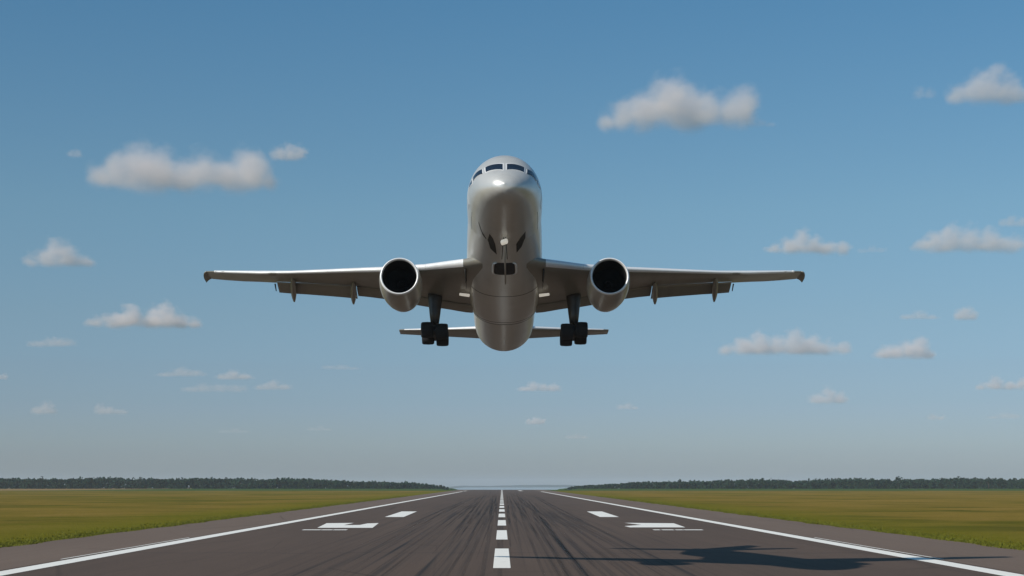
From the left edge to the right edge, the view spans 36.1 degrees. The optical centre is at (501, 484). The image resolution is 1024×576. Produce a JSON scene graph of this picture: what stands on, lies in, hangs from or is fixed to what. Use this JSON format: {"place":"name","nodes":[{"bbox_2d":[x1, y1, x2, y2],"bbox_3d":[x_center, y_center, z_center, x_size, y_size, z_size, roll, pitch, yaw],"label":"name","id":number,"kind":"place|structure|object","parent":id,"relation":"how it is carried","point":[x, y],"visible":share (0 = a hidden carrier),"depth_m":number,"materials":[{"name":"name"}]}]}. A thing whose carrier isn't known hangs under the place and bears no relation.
{"place":"outdoors","nodes":[
{"label":"outdoors","id":0,"kind":"place"},
{"bbox_2d":[204,155,804,350],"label":"airliner","id":1,"kind":"object","parent":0,"point":[504,281],"visible":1,"depth_m":92.64,"materials":[{"name":"silver metal"}]},
{"bbox_2d":[453,487,567,489],"bbox_3d":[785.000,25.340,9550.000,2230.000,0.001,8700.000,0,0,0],"label":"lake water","id":2,"kind":"structure","parent":0,"point":[510,488],"depth_m":10052.26,"materials":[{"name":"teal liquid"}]},
{"bbox_2d":[0,490,1023,575],"bbox_3d":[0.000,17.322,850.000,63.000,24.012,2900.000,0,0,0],"label":"runway","id":3,"kind":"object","parent":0,"point":[501,533],"visible":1,"depth_m":129.03,"materials":[{"name":"grey asphalt"}]},
{"bbox_2d":[0,488,1023,549],"bbox_3d":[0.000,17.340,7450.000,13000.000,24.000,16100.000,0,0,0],"label":"ground","id":4,"kind":"structure","parent":0,"point":[992,514],"depth_m":400.72,"materials":[{"name":"green plant"}]},
{"bbox_2d":[39,476,46,488],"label":"broadleaf tree","id":5,"kind":"object","parent":4,"relation":"on","point":[41,480],"visible":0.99,"depth_m":1954.91,"materials":[{"name":"green plant"}]},
{"bbox_2d":[134,477,145,488],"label":"broadleaf tree","id":6,"kind":"object","parent":4,"relation":"on","point":[138,485],"visible":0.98,"depth_m":1958.55,"materials":[{"name":"green plant"}]},
{"bbox_2d":[222,477,228,488],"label":"broadleaf tree","id":7,"kind":"object","parent":4,"relation":"on","point":[225,483],"visible":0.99,"depth_m":1959.17,"materials":[{"name":"green plant"}]},
{"bbox_2d":[0,476,451,489],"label":"distant wood","id":8,"kind":"object","parent":4,"relation":"on","point":[151,482],"visible":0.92,"depth_m":1989.96,"materials":[{"name":"green plant"}]},
{"bbox_2d":[301,478,307,487],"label":"broadleaf tree","id":9,"kind":"object","parent":4,"relation":"on","point":[303,483],"visible":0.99,"depth_m":1956.72,"materials":[{"name":"green plant"}]},
{"bbox_2d":[676,479,684,488],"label":"broadleaf tree","id":10,"kind":"object","parent":4,"relation":"on","point":[678,483],"visible":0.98,"depth_m":1954.97,"materials":[{"name":"green plant"}]},
{"bbox_2d":[564,476,1023,489],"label":"distant wood","id":11,"kind":"object","parent":4,"relation":"on","point":[932,483],"visible":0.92,"depth_m":1995.06,"materials":[{"name":"green plant"}]},
{"bbox_2d":[894,476,902,486],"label":"broadleaf tree","id":12,"kind":"object","parent":4,"relation":"on","point":[897,484],"visible":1,"depth_m":1957.07,"materials":[{"name":"green plant"}]},
{"bbox_2d":[987,477,994,488],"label":"broadleaf tree","id":13,"kind":"object","parent":4,"relation":"on","point":[989,482],"visible":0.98,"depth_m":1961.80,"materials":[{"name":"green plant"}]},
{"bbox_2d":[0,490,1023,573],"bbox_3d":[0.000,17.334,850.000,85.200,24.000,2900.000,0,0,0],"label":"shoulder pavement","id":14,"kind":"structure","parent":0,"point":[1011,560],"depth_m":158.44,"materials":[{"name":"grey asphalt"}]},
{"bbox_2d":[0,0,1023,487],"label":"sky","id":15,"kind":"structure","parent":0,"point":[872,150],"materials":[{"name":"blue"}]},
{"bbox_2d":[449,485,583,487],"bbox_3d":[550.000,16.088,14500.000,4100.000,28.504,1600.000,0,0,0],"label":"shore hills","id":16,"kind":"structure","parent":0,"point":[520,486],"depth_m":14153.27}
]}

